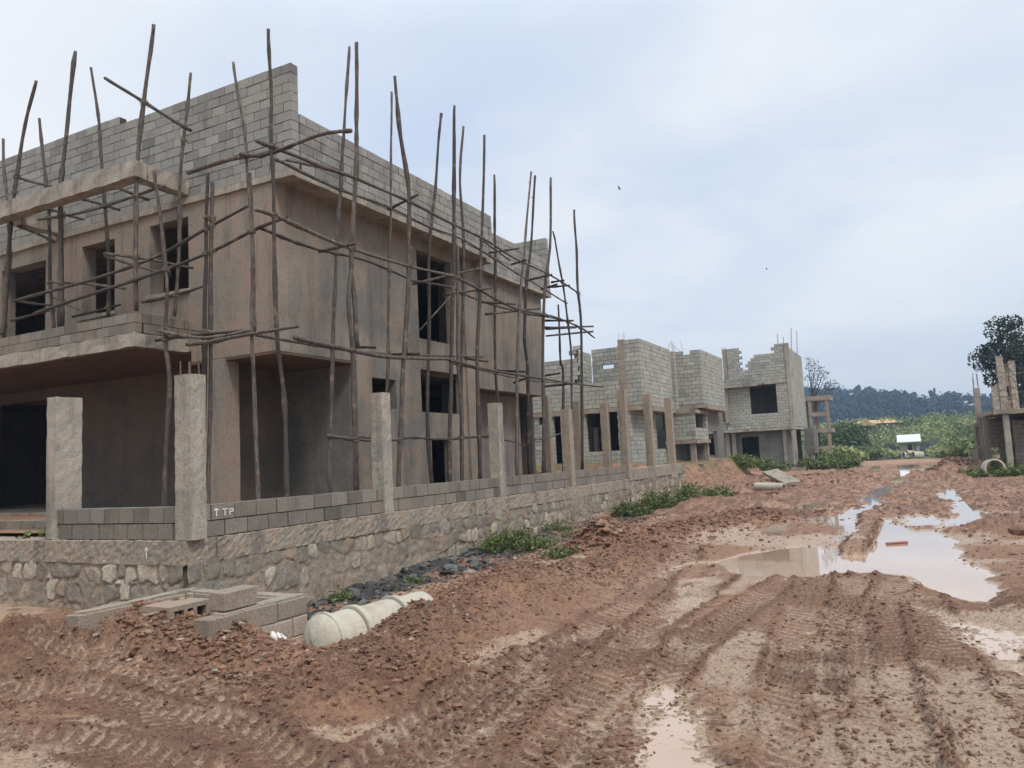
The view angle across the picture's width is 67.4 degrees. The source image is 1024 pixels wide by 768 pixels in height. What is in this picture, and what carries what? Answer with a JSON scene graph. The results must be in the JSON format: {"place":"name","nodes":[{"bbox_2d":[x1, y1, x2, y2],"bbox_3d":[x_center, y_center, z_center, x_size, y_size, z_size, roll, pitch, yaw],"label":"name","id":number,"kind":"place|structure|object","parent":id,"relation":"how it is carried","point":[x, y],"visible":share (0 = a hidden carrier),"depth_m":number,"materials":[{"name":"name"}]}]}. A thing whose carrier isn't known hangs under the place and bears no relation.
{"place":"outdoors","nodes":[
{"label":"outdoors","id":0,"kind":"place"},
{"bbox_2d":[0,504,45,532],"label":"yard ground","id":1,"kind":"structure","parent":0,"point":[28,517],"depth_m":16.78,"materials":[{"name":"brown soil"}]},
{"bbox_2d":[15,527,45,539],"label":"weed clump","id":2,"kind":"object","parent":1,"relation":"on","point":[24,536],"visible":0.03,"depth_m":11.59,"materials":[{"name":"green plant"}]},
{"bbox_2d":[0,24,352,506],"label":"pole scaffold","id":3,"kind":"object","parent":1,"relation":"on","point":[209,337],"visible":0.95,"depth_m":15.38,"materials":[{"name":"brown wood"}]},
{"bbox_2d":[0,62,551,515],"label":"unfinished house","id":4,"kind":"structure","parent":1,"relation":"on","point":[112,372],"depth_m":17.77,"materials":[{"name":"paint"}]},
{"bbox_2d":[254,28,603,496],"bbox_3d":[-1.033,-2.242,20.098,1.654,9.854,16.044,-6,-6,27],"label":"pole scaffold","id":5,"kind":"object","parent":1,"relation":"on","point":[403,357],"visible":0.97,"depth_m":17.79,"materials":[{"name":"brown wood"}]},
{"bbox_2d":[0,409,1023,767],"bbox_3d":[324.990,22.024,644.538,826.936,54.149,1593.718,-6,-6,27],"label":"ground","id":6,"kind":"structure","parent":0,"point":[730,683],"depth_m":6.21,"materials":[{"name":"brown soil"}]},
{"bbox_2d":[66,587,306,638],"bbox_3d":[-3.216,2.571,7.616,1.853,0.818,1.441,-6,-6,27],"label":"manhole chamber","id":7,"kind":"object","parent":6,"relation":"on","point":[285,614],"visible":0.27,"depth_m":7.51,"materials":[{"name":"beige concrete"}]},
{"bbox_2d":[209,585,256,611],"bbox_3d":[-2.616,2.011,7.224,0.208,0.174,0.409,-6,-6,27],"label":"loose block","id":8,"kind":"object","parent":7,"relation":"on","point":[231,598],"depth_m":7.12,"materials":[{"name":"grey concrete"}]},
{"bbox_2d":[269,631,286,640],"bbox_3d":[-2.246,2.354,7.176,0.255,0.089,0.183,-6,-6,27],"label":"plastic sack","id":9,"kind":"object","parent":6,"relation":"on","point":[273,634],"visible":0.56,"depth_m":7.14,"materials":[{"name":"white plastic"}]},
{"bbox_2d":[0,361,629,610],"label":"compound wall","id":10,"kind":"structure","parent":6,"relation":"on","point":[316,547],"depth_m":11.33,"materials":[{"name":"stone"}]},
{"bbox_2d":[323,584,355,601],"bbox_3d":[-2.591,3.242,11.712,0.591,0.398,0.540,-3,-6,0],"label":"weed clump","id":11,"kind":"object","parent":6,"relation":"on","point":[340,595],"visible":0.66,"depth_m":11.70,"materials":[{"name":"green plant"}]},
{"bbox_2d":[340,599,401,629],"bbox_3d":[-1.377,2.450,7.571,0.616,0.616,0.503,-7,-7,40],"label":"concrete pipe","id":12,"kind":"object","parent":6,"relation":"on","point":[373,614],"visible":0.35,"depth_m":7.45,"materials":[{"name":"grey concrete"}]},
{"bbox_2d":[379,591,433,607],"bbox_3d":[-1.075,2.462,7.927,0.616,0.616,0.431,-7,-7,40],"label":"concrete pipe","id":13,"kind":"object","parent":6,"relation":"on","point":[404,599],"visible":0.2,"depth_m":7.88,"materials":[{"name":"grey concrete"}]},
{"bbox_2d":[463,569,477,573],"bbox_3d":[-0.642,3.023,12.223,0.301,0.154,0.249,-6,-6,27],"label":"stone","id":14,"kind":"object","parent":6,"relation":"on","point":[469,571],"visible":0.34,"depth_m":12.19,"materials":[{"name":"stone"}]},
{"bbox_2d":[472,532,500,550],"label":"weed clump","id":15,"kind":"object","parent":6,"relation":"on","point":[478,544],"visible":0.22,"depth_m":15.95,"materials":[{"name":"green plant"}]},
{"bbox_2d":[306,513,667,620],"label":"ditch gravel","id":16,"kind":"structure","parent":6,"relation":"on","point":[450,566],"depth_m":13.10,"materials":[{"name":"grey gravel"}]},
{"bbox_2d":[401,574,429,583],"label":"weed clump","id":17,"kind":"object","parent":16,"relation":"on","point":[411,579],"visible":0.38,"depth_m":12.56,"materials":[{"name":"green plant"}]},
{"bbox_2d":[477,521,542,554],"bbox_3d":[-0.053,3.143,15.499,1.229,0.745,1.365,0,-6,-23],"label":"weed clump","id":18,"kind":"object","parent":6,"relation":"on","point":[504,543],"visible":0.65,"depth_m":15.35,"materials":[{"name":"green plant"}]},
{"bbox_2d":[0,456,1023,767],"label":"rubble","id":19,"kind":"object","parent":6,"relation":"on","point":[680,526],"visible":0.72,"depth_m":6.39,"materials":[{"name":"soil"}]},
{"bbox_2d":[141,597,210,619],"bbox_3d":[-3.264,2.227,7.471,0.400,0.200,0.470,-6,-6,27],"label":"hollow block","id":20,"kind":"object","parent":19,"relation":"on","point":[200,606],"depth_m":7.39,"materials":[{"name":"grey concrete"}]},
{"bbox_2d":[309,609,367,639],"bbox_3d":[-1.645,2.438,7.254,0.616,0.616,0.326,-8,-7,40],"label":"concrete pipe","id":21,"kind":"object","parent":19,"relation":"on","point":[352,624],"visible":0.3,"depth_m":7.16,"materials":[{"name":"grey concrete"}]},
{"bbox_2d":[303,611,340,646],"bbox_3d":[-1.780,2.429,7.102,0.605,0.611,0.169,-8,-7,41],"label":"mortar plug","id":22,"kind":"object","parent":21,"relation":"attached to","point":[321,629],"visible":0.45,"depth_m":7.03,"materials":[{"name":"concrete"}]},
{"bbox_2d":[514,528,558,552],"bbox_3d":[0.452,3.033,14.391,0.843,0.633,0.891,2,-7,-41],"label":"weed clump","id":23,"kind":"object","parent":6,"relation":"on","point":[532,545],"visible":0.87,"depth_m":14.35,"materials":[{"name":"green plant"}]},
{"bbox_2d":[542,516,578,531],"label":"weed clump","id":24,"kind":"object","parent":6,"relation":"on","point":[555,526],"visible":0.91,"depth_m":18.81,"materials":[{"name":"green plant"}]},
{"bbox_2d":[540,543,583,558],"bbox_3d":[0.853,2.870,12.914,0.848,0.379,0.867,-6,-6,27],"label":"weed clump","id":25,"kind":"object","parent":6,"relation":"on","point":[560,554],"visible":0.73,"depth_m":12.80,"materials":[{"name":"green plant"}]},
{"bbox_2d":[553,528,576,536],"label":"weed clump","id":26,"kind":"object","parent":6,"relation":"on","point":[562,535],"visible":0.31,"depth_m":17.15,"materials":[{"name":"green plant"}]},
{"bbox_2d":[565,619,577,626],"bbox_3d":[0.585,2.352,7.541,0.132,0.084,0.108,-3,-6,6],"label":"stone","id":27,"kind":"object","parent":6,"relation":"on","point":[573,623],"visible":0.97,"depth_m":7.50,"materials":[{"name":"brown stone"}]},
{"bbox_2d":[532,333,679,464],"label":"block house","id":28,"kind":"structure","parent":6,"relation":"on","point":[639,369],"depth_m":36.10,"materials":[{"name":"beige concrete"}]},
{"bbox_2d":[536,390,683,504],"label":"compound wall","id":29,"kind":"structure","parent":6,"relation":"on","point":[668,475],"depth_m":26.73,"materials":[{"name":"beige concrete"}]},
{"bbox_2d":[607,498,655,517],"bbox_3d":[3.439,3.674,22.315,1.370,0.713,1.372,-6,-6,27],"label":"weed clump","id":30,"kind":"object","parent":6,"relation":"on","point":[622,510],"visible":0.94,"depth_m":22.11,"materials":[{"name":"green plant"}]},
{"bbox_2d":[635,484,681,509],"bbox_3d":[4.570,3.592,23.868,1.551,0.963,1.418,-6,-6,27],"label":"weed clump","id":31,"kind":"object","parent":6,"relation":"on","point":[659,502],"visible":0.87,"depth_m":23.61,"materials":[{"name":"green plant"}]},
{"bbox_2d":[671,479,705,500],"bbox_3d":[6.120,3.737,26.153,1.444,0.995,1.437,-3,-6,-1],"label":"weed clump","id":32,"kind":"object","parent":6,"relation":"on","point":[687,493],"visible":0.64,"depth_m":26.02,"materials":[{"name":"green plant"}]},
{"bbox_2d":[655,341,727,467],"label":"block house","id":33,"kind":"structure","parent":6,"relation":"on","point":[701,393],"depth_m":39.96,"materials":[{"name":"beige concrete"}]},
{"bbox_2d":[695,482,735,497],"bbox_3d":[6.488,3.538,24.620,1.328,0.821,1.445,-2,-6,-4],"label":"weed clump","id":34,"kind":"object","parent":6,"relation":"on","point":[727,492],"visible":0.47,"depth_m":24.41,"materials":[{"name":"green plant"}]},
{"bbox_2d":[725,453,764,470],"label":"weed clump","id":35,"kind":"object","parent":6,"relation":"on","point":[743,463],"visible":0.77,"depth_m":45.01,"materials":[{"name":"green plant"}]},
{"bbox_2d":[708,334,819,470],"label":"block house","id":36,"kind":"structure","parent":6,"relation":"on","point":[764,416],"depth_m":53.57,"materials":[{"name":"concrete"}]},
{"bbox_2d":[754,482,785,490],"bbox_3d":[9.632,3.847,28.678,0.324,0.353,1.164,2,-7,-41],"label":"concrete pipe","id":37,"kind":"object","parent":6,"relation":"on","point":[760,486],"visible":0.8,"depth_m":28.59,"materials":[{"name":"grey concrete"}]},
{"bbox_2d":[755,456,791,471],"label":"weed clump","id":38,"kind":"object","parent":6,"relation":"on","point":[768,465],"visible":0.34,"depth_m":50.11,"materials":[{"name":"green plant"}]},
{"bbox_2d":[762,469,800,485],"bbox_3d":[10.990,3.796,31.356,0.747,0.656,1.826,-2,-6,-10],"label":"concrete slab","id":39,"kind":"object","parent":6,"relation":"on","point":[778,475],"depth_m":31.21,"materials":[{"name":"grey concrete"}]},
{"bbox_2d":[792,454,845,469],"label":"weed clump","id":40,"kind":"object","parent":6,"relation":"on","point":[825,462],"visible":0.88,"depth_m":51.20,"materials":[{"name":"green plant"}]},
{"bbox_2d":[805,395,834,458],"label":"open frame building","id":41,"kind":"structure","parent":6,"relation":"on","point":[828,430],"depth_m":65.53,"materials":[{"name":"beige concrete"}]},
{"bbox_2d":[803,357,839,426],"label":"sparse tree","id":42,"kind":"object","parent":6,"relation":"on","point":[811,386],"visible":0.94,"depth_m":79.48,"materials":[{"name":"green plant"}]},
{"bbox_2d":[633,464,1023,767],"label":"puddle water","id":43,"kind":"structure","parent":6,"relation":"on","point":[932,560],"depth_m":10.98,"materials":[{"name":"brown liquid"}]},
{"bbox_2d":[886,541,907,544],"bbox_3d":[6.465,2.671,12.901,0.373,0.052,0.046,-2,-6,-5],"label":"red plank","id":44,"kind":"object","parent":43,"relation":"on","point":[898,542],"visible":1,"depth_m":12.88,"materials":[{"name":"wood"}]},
{"bbox_2d":[807,447,859,459],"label":"weed clump","id":45,"kind":"object","parent":6,"relation":"on","point":[835,454],"visible":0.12,"depth_m":56.88,"materials":[{"name":"green plant"}]},
{"bbox_2d":[812,455,863,468],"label":"weed clump","id":46,"kind":"object","parent":6,"relation":"on","point":[851,463],"visible":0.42,"depth_m":52.43,"materials":[{"name":"green plant"}]},
{"bbox_2d":[820,422,870,446],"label":"bush","id":47,"kind":"object","parent":6,"relation":"on","point":[848,434],"visible":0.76,"depth_m":103.14,"materials":[{"name":"green plant"}]},
{"bbox_2d":[854,419,901,447],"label":"tan roofed building","id":48,"kind":"structure","parent":6,"relation":"on","point":[870,423],"depth_m":121.69,"materials":[{"name":"concrete"}]},
{"bbox_2d":[874,454,900,458],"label":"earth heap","id":49,"kind":"object","parent":6,"relation":"on","point":[893,457],"visible":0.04,"depth_m":84.66,"materials":[{"name":"grey soil"}]},
{"bbox_2d":[882,443,900,457],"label":"earth heap","id":50,"kind":"object","parent":6,"relation":"on","point":[894,447],"visible":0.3,"depth_m":87.28,"materials":[{"name":"grey soil"}]},
{"bbox_2d":[801,409,1005,460],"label":"shrubbery","id":51,"kind":"object","parent":6,"relation":"on","point":[956,436],"visible":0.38,"depth_m":102.23,"materials":[{"name":"green plant"}]},
{"bbox_2d":[902,452,914,458],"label":"concrete pipe","id":52,"kind":"object","parent":6,"relation":"on","point":[905,455],"visible":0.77,"depth_m":79.95,"materials":[{"name":"grey concrete"}]},
{"bbox_2d":[897,434,920,458],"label":"guard hut","id":53,"kind":"object","parent":6,"relation":"on","point":[901,440],"visible":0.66,"depth_m":82.69,"materials":[{"name":"metal"}]},
{"bbox_2d":[802,385,1023,432],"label":"hill wood","id":54,"kind":"object","parent":6,"relation":"on","point":[843,405],"visible":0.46,"depth_m":380.50,"materials":[{"name":"green plant"}]},
{"bbox_2d":[912,451,923,458],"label":"concrete pipe","id":55,"kind":"object","parent":6,"relation":"on","point":[917,454],"visible":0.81,"depth_m":79.10,"materials":[{"name":"grey concrete"}]},
{"bbox_2d":[919,440,942,456],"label":"earth heap","id":56,"kind":"object","parent":6,"relation":"on","point":[924,446],"visible":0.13,"depth_m":88.68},
{"bbox_2d":[928,387,935,394],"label":"crest tree","id":57,"kind":"object","parent":6,"relation":"on","point":[930,392],"visible":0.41,"depth_m":491.86,"materials":[{"name":"green plant"}]},
{"bbox_2d":[957,466,1003,477],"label":"weed clump","id":58,"kind":"object","parent":6,"relation":"on","point":[977,472],"visible":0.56,"depth_m":32.66,"materials":[{"name":"green plant"}]},
{"bbox_2d":[981,458,1005,476],"bbox_3d":[20.320,3.573,32.425,0.820,0.862,0.541,-4,-6,13],"label":"concrete ring","id":59,"kind":"object","parent":6,"relation":"on","point":[1001,464],"visible":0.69,"depth_m":32.32,"materials":[{"name":"grey concrete"}]},
{"bbox_2d":[967,314,1023,407],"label":"eucalyptus tree","id":60,"kind":"object","parent":6,"relation":"on","point":[985,351],"visible":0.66,"depth_m":52.44,"materials":[{"name":"green plant"}]},
{"bbox_2d":[970,356,1023,469],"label":"block house","id":61,"kind":"structure","parent":6,"relation":"on","point":[1001,425],"depth_m":34.43,"materials":[{"name":"concrete"}]},
{"bbox_2d":[988,452,1016,468],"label":"weed clump","id":62,"kind":"object","parent":6,"relation":"on","point":[1004,459],"visible":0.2,"depth_m":34.88,"materials":[{"name":"green plant"}]},
{"bbox_2d":[982,462,1023,476],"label":"weed clump","id":63,"kind":"object","parent":6,"relation":"on","point":[1008,471],"visible":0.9,"depth_m":31.75,"materials":[{"name":"green plant"}]},
{"bbox_2d":[1006,336,1023,406],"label":"eucalyptus tree","id":64,"kind":"object","parent":6,"relation":"on","point":[1019,359],"visible":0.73,"depth_m":49.12,"materials":[{"name":"green plant"}]},
{"bbox_2d":[1008,526,1023,534],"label":"stone","id":65,"kind":"object","parent":6,"relation":"on","point":[1016,530],"visible":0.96,"depth_m":12.81,"materials":[{"name":"brown stone"}]},
{"bbox_2d":[0,0,1023,396],"label":"sky","id":66,"kind":"structure","parent":0,"point":[866,155],"materials":[{"name":"white"}]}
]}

